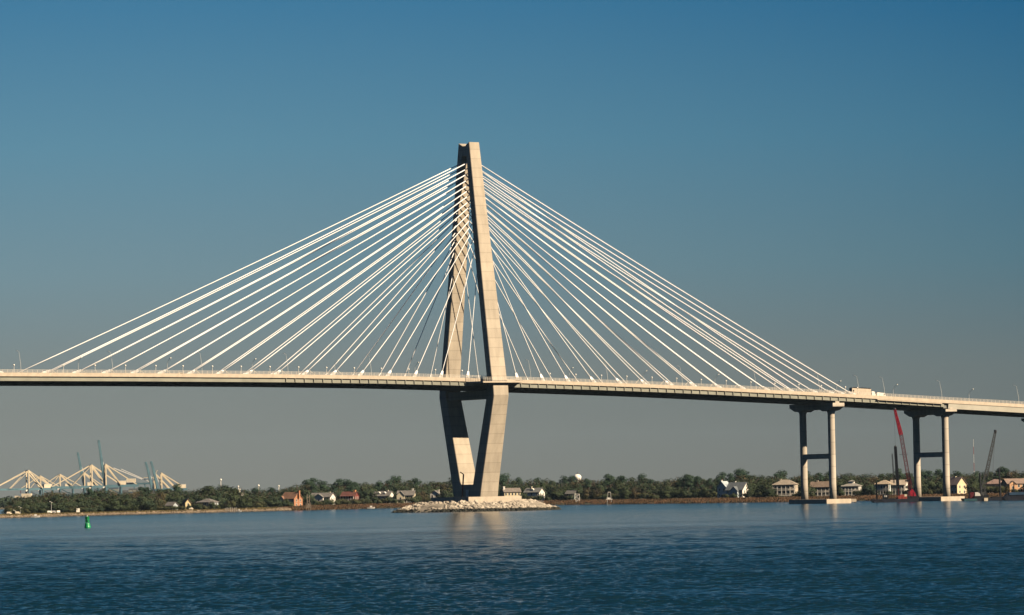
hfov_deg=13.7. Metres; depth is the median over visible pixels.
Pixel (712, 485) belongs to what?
pine tree
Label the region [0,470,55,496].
container crane
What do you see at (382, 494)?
shore house
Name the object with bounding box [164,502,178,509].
shore house
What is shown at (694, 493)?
oak tree
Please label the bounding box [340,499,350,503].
shrub
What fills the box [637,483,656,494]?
oak tree
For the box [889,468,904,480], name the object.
pine tree
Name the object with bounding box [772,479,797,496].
shore house
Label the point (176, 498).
oak tree
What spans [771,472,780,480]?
pine tree
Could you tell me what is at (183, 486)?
container crane
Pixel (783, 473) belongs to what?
pine tree
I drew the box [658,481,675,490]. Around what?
oak tree
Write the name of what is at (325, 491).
oak tree
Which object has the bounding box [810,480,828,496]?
shore house
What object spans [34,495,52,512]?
oak tree
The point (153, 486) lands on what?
container crane
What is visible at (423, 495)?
browning tree
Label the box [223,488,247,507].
oak tree
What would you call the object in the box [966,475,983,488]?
oak tree
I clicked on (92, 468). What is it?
container crane
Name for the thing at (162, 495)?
browning tree
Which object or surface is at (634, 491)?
browning tree
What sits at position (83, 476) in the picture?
container crane
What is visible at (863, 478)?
oak tree
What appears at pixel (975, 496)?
work barge
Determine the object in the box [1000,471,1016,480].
browning tree
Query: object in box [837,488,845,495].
oak tree
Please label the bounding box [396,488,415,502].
shore house
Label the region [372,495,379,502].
oak tree
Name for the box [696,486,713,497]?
oak tree
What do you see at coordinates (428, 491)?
oak tree
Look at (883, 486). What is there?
shore house
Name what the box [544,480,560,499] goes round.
oak tree
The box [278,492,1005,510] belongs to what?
marsh grass
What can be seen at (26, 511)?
shrub
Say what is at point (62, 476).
container crane
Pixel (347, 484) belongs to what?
pine tree
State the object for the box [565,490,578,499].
shore house
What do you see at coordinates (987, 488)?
shrub
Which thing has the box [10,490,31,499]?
cargo ship
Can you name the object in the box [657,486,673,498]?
oak tree
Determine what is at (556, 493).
oak tree
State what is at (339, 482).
pine tree
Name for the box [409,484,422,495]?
oak tree
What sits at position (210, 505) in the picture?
oak tree
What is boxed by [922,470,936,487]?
pine tree
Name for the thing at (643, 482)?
oak tree
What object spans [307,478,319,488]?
pine tree
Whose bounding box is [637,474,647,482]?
pine tree
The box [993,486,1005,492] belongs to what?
shrub
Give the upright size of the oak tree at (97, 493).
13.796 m
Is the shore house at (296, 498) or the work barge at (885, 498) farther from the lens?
the shore house at (296, 498)
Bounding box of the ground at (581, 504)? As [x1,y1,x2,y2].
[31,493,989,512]
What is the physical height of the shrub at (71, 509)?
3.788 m
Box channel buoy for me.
[84,515,90,527]
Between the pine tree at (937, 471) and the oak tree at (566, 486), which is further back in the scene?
the oak tree at (566, 486)
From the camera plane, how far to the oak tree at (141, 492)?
2599.02 m
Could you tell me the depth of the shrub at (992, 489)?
2367.07 m
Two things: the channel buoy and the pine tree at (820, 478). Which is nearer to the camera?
the channel buoy
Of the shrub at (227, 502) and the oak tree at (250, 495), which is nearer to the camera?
the shrub at (227, 502)
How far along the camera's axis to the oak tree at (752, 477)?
2582.04 m
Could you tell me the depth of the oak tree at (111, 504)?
2496.09 m
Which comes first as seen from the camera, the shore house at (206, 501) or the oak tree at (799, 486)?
the oak tree at (799, 486)
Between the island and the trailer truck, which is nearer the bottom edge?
the island
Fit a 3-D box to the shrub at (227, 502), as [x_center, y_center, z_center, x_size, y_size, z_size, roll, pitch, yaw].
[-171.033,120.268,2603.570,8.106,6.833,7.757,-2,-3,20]
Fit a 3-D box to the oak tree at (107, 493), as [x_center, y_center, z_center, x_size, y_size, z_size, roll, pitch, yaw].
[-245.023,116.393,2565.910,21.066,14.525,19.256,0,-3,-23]
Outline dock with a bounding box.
[306,495,310,509]
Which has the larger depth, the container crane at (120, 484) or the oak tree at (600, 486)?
the container crane at (120, 484)
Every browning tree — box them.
[150,495,162,508]
[155,492,167,506]
[299,484,310,504]
[418,491,428,501]
[437,484,452,491]
[569,478,582,486]
[581,488,590,499]
[584,479,598,499]
[630,486,641,498]
[737,474,750,480]
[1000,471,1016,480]
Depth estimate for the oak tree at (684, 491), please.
2588.92 m
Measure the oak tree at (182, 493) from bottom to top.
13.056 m
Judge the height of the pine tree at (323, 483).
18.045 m
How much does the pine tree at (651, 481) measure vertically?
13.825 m
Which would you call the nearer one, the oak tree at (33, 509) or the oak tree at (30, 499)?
the oak tree at (33, 509)
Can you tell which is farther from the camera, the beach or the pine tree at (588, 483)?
the pine tree at (588, 483)
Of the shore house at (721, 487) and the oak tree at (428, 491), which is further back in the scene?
the oak tree at (428, 491)
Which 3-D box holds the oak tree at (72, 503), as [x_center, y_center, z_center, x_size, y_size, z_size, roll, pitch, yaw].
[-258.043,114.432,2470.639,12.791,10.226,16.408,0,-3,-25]
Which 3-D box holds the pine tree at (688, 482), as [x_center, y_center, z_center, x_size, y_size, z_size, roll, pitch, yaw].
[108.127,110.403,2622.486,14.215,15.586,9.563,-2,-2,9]
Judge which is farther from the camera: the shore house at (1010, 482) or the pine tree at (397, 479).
the pine tree at (397, 479)
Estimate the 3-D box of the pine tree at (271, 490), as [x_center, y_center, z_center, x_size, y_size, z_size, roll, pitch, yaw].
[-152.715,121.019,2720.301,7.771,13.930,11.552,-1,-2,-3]
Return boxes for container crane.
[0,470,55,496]
[22,475,57,494]
[45,474,81,495]
[51,465,116,490]
[77,452,101,493]
[97,440,138,493]
[144,462,169,490]
[150,461,186,489]
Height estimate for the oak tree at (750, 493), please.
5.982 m
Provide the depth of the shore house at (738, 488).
2540.68 m
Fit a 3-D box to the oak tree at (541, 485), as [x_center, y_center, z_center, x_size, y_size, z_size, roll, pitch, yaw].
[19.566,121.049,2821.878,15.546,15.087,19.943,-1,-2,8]
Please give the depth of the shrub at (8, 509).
2380.78 m
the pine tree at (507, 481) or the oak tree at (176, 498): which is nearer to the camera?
the oak tree at (176, 498)
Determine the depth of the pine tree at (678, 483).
2623.74 m
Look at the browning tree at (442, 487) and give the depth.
2815.90 m
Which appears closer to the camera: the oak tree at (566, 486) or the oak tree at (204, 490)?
the oak tree at (204, 490)
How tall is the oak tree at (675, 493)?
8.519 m
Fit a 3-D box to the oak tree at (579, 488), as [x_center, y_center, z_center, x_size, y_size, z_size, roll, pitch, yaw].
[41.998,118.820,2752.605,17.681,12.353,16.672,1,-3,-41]
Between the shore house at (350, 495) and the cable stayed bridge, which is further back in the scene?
the shore house at (350, 495)
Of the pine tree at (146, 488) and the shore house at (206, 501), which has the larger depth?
the pine tree at (146, 488)
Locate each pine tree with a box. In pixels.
[83,488,96,498]
[143,487,152,493]
[171,484,182,492]
[251,487,260,495]
[267,487,274,495]
[299,479,310,489]
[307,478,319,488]
[309,483,318,492]
[316,480,328,491]
[329,485,338,498]
[333,478,343,488]
[341,479,354,489]
[347,485,356,490]
[372,480,382,490]
[389,475,401,484]
[408,478,421,489]
[499,473,506,488]
[501,473,513,487]
[515,477,522,485]
[559,476,568,483]
[567,475,577,483]
[582,478,591,495]
[602,480,610,488]
[603,474,614,488]
[618,476,627,485]
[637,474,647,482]
[646,479,655,485]
[674,478,684,497]
[678,475,695,490]
[690,476,706,489]
[704,478,716,490]
[713,477,721,489]
[714,472,727,483]
[733,468,745,477]
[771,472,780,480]
[778,470,787,496]
[816,475,824,480]
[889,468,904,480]
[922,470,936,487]
[934,469,942,478]
[952,471,960,476]
[993,466,1007,479]
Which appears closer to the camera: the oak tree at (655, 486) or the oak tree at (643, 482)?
the oak tree at (655, 486)
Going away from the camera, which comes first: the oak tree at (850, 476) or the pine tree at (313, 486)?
the oak tree at (850, 476)
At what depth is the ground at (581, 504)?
2667.69 m
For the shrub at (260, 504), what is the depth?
2622.45 m
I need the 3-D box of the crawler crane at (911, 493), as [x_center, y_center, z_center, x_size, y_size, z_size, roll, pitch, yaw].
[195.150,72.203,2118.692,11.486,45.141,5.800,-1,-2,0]
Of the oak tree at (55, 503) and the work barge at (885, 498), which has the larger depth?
the oak tree at (55, 503)
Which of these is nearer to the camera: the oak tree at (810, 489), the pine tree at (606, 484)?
the oak tree at (810, 489)
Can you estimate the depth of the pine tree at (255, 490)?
2707.30 m
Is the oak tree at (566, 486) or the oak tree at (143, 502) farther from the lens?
the oak tree at (566, 486)
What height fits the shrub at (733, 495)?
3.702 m
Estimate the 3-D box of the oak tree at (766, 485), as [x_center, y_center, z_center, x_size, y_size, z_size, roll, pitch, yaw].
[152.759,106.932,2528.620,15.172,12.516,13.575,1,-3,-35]
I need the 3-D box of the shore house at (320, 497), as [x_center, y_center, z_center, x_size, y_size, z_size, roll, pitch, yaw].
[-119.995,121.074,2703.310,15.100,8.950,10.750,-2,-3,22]
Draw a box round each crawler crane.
[893,408,918,498]
[978,430,996,497]
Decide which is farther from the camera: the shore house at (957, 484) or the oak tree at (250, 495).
the oak tree at (250, 495)
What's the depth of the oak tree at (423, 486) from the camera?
2845.65 m
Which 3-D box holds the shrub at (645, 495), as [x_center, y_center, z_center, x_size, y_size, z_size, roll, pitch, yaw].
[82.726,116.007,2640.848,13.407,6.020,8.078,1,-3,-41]
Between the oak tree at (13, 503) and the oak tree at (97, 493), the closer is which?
the oak tree at (13, 503)
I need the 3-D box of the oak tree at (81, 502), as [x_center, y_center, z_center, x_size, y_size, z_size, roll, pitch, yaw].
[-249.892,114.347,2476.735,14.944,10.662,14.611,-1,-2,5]
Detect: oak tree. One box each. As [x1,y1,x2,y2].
[4,497,24,508]
[5,500,22,513]
[17,495,33,502]
[20,499,38,513]
[29,506,37,513]
[30,498,46,512]
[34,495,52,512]
[44,496,70,512]
[45,491,65,500]
[57,497,77,508]
[72,496,92,511]
[88,496,108,508]
[91,493,114,511]
[92,491,110,499]
[96,505,104,511]
[99,489,115,497]
[103,495,125,510]
[116,495,138,510]
[132,489,157,497]
[132,493,157,510]
[141,493,162,506]
[151,488,173,505]
[164,489,180,505]
[166,492,184,506]
[178,490,197,498]
[181,492,200,508]
[194,486,229,499]
[194,503,202,509]
[195,492,216,501]
[205,490,231,502]
[208,500,215,508]
[214,487,230,508]
[216,485,232,492]
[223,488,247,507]
[236,495,252,507]
[244,492,257,507]
[251,494,265,502]
[257,492,270,506]
[265,495,284,506]
[269,492,281,506]
[283,487,306,503]
[300,487,315,504]
[308,498,316,504]
[316,487,337,496]
[336,485,347,504]
[357,484,377,501]
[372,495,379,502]
[380,486,396,498]
[385,481,398,497]
[392,481,410,493]
[395,485,409,498]
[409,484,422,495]
[419,482,434,490]
[419,486,432,501]
[425,481,439,490]
[435,489,453,496]
[509,480,518,486]
[519,479,536,493]
[530,480,549,496]
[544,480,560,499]
[547,482,565,497]
[549,488,563,498]
[557,483,571,495]
[564,482,585,497]
[589,482,606,495]
[605,480,628,493]
[618,487,632,499]
[620,482,635,498]
[624,482,643,493]
[635,477,652,498]
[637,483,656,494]
[648,481,665,493]
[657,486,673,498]
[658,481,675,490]
[669,487,682,497]
[679,486,691,497]
[690,486,700,497]
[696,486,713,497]
[730,477,747,481]
[743,477,760,491]
[745,475,762,497]
[746,489,754,496]
[753,477,766,496]
[756,478,775,496]
[763,486,776,496]
[796,478,800,491]
[808,485,816,495]
[836,479,842,495]
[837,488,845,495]
[838,474,849,483]
[843,473,857,480]
[855,474,871,482]
[855,476,869,487]
[860,482,878,494]
[879,473,902,481]
[921,481,928,493]
[923,476,941,489]
[933,478,942,489]
[964,481,979,492]
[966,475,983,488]
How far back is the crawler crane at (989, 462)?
2078.90 m
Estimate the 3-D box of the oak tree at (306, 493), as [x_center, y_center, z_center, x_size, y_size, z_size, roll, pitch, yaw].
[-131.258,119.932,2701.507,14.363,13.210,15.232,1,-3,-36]
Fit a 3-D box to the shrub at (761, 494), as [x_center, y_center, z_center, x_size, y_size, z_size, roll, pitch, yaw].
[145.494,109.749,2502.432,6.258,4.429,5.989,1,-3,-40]
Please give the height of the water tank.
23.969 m
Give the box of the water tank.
[574,474,580,481]
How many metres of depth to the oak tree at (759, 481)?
2550.75 m
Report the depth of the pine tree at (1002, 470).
2450.68 m
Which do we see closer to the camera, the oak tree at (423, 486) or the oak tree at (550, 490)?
the oak tree at (550, 490)
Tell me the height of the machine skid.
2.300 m
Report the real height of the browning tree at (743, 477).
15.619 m
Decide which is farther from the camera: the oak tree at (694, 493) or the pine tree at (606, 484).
the pine tree at (606, 484)
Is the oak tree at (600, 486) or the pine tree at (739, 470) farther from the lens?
the oak tree at (600, 486)
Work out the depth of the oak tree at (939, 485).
2423.59 m
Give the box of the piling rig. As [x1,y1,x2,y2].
[892,421,899,496]
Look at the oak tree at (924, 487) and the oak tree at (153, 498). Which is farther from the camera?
the oak tree at (153, 498)
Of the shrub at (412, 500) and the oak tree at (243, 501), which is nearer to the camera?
the oak tree at (243, 501)
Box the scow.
[1002,483,1023,499]
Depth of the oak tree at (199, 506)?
2570.31 m
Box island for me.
[414,502,546,512]
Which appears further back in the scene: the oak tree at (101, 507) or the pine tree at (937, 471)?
the pine tree at (937, 471)
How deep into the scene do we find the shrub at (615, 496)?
2685.14 m
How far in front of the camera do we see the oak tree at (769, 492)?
2491.48 m
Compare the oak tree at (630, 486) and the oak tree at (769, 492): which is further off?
the oak tree at (630, 486)
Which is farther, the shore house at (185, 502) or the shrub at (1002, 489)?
the shore house at (185, 502)
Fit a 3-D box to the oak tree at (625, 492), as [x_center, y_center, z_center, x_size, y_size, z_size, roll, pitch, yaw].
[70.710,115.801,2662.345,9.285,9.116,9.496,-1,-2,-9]
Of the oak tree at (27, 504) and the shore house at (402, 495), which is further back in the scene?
the shore house at (402, 495)
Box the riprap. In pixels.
[391,499,561,512]
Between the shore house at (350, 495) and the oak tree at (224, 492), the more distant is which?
the shore house at (350, 495)
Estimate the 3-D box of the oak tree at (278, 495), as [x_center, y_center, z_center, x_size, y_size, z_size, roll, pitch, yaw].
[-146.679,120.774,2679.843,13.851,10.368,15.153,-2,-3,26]
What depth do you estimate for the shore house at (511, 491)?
2782.80 m
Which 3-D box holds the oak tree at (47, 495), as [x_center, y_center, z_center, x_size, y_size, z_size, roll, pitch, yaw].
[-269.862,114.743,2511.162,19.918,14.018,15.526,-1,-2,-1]
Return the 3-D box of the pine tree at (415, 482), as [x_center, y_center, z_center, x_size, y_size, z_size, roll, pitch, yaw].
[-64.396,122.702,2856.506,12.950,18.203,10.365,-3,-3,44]
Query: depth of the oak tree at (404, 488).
2817.17 m
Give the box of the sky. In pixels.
[0,0,1023,497]
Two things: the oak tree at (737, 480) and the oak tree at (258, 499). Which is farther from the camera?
the oak tree at (258, 499)
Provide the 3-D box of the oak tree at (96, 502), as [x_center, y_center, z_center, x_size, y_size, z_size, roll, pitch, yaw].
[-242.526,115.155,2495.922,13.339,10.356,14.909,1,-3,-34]
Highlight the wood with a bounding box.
[0,494,115,507]
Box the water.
[0,500,1023,614]
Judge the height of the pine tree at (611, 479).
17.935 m
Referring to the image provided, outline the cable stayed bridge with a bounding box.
[0,142,1023,503]
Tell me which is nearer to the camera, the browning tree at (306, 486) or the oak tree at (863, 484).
the oak tree at (863, 484)
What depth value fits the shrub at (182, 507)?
2553.52 m
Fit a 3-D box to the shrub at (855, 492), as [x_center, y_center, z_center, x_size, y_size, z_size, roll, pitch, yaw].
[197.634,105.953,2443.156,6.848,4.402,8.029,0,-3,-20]
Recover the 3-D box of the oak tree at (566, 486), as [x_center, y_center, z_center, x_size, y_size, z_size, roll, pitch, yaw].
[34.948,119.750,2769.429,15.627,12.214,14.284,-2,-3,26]
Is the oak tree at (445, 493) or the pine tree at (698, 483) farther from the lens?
the oak tree at (445, 493)
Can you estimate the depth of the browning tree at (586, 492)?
2714.05 m
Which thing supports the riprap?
on the island
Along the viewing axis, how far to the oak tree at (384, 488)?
2812.78 m
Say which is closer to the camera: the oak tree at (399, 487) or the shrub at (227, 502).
the shrub at (227, 502)
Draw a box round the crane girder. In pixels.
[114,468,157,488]
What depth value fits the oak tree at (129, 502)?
2505.62 m
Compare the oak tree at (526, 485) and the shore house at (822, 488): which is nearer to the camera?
the shore house at (822, 488)
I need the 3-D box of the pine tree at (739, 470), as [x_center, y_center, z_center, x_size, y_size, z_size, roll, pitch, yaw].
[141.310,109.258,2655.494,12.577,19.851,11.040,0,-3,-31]
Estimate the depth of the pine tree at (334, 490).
2736.36 m
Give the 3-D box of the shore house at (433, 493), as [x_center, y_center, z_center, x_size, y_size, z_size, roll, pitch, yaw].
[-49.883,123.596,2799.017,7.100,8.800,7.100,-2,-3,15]
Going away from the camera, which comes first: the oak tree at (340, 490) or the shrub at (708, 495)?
the shrub at (708, 495)
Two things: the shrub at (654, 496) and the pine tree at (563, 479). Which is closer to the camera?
the shrub at (654, 496)
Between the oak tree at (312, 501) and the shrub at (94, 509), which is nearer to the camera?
the shrub at (94, 509)
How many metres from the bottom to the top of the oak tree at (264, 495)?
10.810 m
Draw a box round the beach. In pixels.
[19,507,287,517]
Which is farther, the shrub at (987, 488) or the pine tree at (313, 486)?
the pine tree at (313, 486)
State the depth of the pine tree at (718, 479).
2596.97 m
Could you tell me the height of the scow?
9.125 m
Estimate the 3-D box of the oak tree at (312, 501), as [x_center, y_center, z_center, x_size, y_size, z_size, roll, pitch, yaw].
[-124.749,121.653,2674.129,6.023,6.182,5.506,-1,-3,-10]
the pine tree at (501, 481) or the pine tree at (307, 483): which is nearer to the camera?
the pine tree at (307, 483)
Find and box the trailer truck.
[849,387,875,394]
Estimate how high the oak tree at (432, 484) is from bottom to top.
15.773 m
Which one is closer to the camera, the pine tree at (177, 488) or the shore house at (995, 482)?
the shore house at (995, 482)
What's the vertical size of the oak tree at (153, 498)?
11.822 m
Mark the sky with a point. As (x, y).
(841, 182)
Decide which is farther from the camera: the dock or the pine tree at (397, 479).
the pine tree at (397, 479)
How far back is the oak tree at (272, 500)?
2636.53 m
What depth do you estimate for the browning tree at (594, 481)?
2775.16 m
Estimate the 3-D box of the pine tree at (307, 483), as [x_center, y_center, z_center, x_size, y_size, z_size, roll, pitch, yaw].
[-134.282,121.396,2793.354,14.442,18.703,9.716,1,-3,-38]
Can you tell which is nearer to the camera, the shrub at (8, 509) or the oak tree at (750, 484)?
the shrub at (8, 509)
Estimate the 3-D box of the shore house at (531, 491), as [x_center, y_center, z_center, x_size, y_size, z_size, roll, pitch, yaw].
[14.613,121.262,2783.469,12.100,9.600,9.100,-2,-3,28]
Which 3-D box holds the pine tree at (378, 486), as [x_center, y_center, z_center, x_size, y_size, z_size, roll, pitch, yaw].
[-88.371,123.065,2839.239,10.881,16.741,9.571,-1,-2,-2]
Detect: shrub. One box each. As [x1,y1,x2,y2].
[2,506,22,513]
[21,509,30,513]
[67,508,76,511]
[88,505,98,511]
[161,505,173,509]
[177,505,187,509]
[224,500,237,508]
[252,501,265,507]
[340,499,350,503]
[348,499,360,503]
[388,499,397,502]
[404,496,420,502]
[612,494,619,498]
[635,491,652,498]
[649,494,660,498]
[701,491,717,497]
[729,493,738,497]
[755,492,765,496]
[851,490,861,495]
[968,488,979,492]
[981,485,991,492]
[988,484,1003,492]
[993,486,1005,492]
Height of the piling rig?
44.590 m
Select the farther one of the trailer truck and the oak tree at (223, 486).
the oak tree at (223, 486)
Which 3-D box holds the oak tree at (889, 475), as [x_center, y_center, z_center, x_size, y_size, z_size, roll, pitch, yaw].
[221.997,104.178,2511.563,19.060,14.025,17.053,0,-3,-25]
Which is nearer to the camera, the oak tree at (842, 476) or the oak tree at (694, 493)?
the oak tree at (842, 476)
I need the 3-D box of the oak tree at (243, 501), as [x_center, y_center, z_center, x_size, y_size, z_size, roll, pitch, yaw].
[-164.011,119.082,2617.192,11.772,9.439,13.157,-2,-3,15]
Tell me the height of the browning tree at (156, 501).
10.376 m
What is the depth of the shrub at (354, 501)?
2732.57 m
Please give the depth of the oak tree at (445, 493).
2775.57 m
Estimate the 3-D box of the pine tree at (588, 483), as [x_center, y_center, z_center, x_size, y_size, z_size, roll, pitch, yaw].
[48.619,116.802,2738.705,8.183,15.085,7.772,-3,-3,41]
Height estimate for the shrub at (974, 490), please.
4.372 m
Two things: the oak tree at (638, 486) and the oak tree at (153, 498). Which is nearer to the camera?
the oak tree at (153, 498)
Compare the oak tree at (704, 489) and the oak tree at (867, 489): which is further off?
the oak tree at (704, 489)
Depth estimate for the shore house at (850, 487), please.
2459.23 m
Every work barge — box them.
[871,482,918,502]
[961,468,1002,500]
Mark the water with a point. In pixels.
(883, 558)
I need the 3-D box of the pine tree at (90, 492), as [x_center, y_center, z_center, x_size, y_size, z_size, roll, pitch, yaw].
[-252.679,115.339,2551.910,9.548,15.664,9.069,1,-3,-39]
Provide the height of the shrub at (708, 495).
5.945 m
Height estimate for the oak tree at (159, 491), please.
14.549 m
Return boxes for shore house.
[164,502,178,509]
[181,499,191,508]
[195,498,218,508]
[279,490,303,506]
[311,492,335,504]
[339,490,359,502]
[371,490,394,503]
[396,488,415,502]
[429,490,441,497]
[501,486,521,495]
[523,486,545,500]
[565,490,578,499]
[716,480,727,497]
[725,481,748,497]
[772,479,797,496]
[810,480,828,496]
[841,480,861,495]
[874,480,892,494]
[890,480,908,494]
[950,476,967,493]
[986,479,1001,493]
[1001,478,1023,492]
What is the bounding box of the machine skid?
[898,494,906,498]
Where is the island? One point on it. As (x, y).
(426, 507)
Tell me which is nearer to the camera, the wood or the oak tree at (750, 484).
the oak tree at (750, 484)
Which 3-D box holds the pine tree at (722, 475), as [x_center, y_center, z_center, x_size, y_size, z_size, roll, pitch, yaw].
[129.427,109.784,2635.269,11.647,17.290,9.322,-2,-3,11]
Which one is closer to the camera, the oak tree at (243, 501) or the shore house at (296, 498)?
the oak tree at (243, 501)

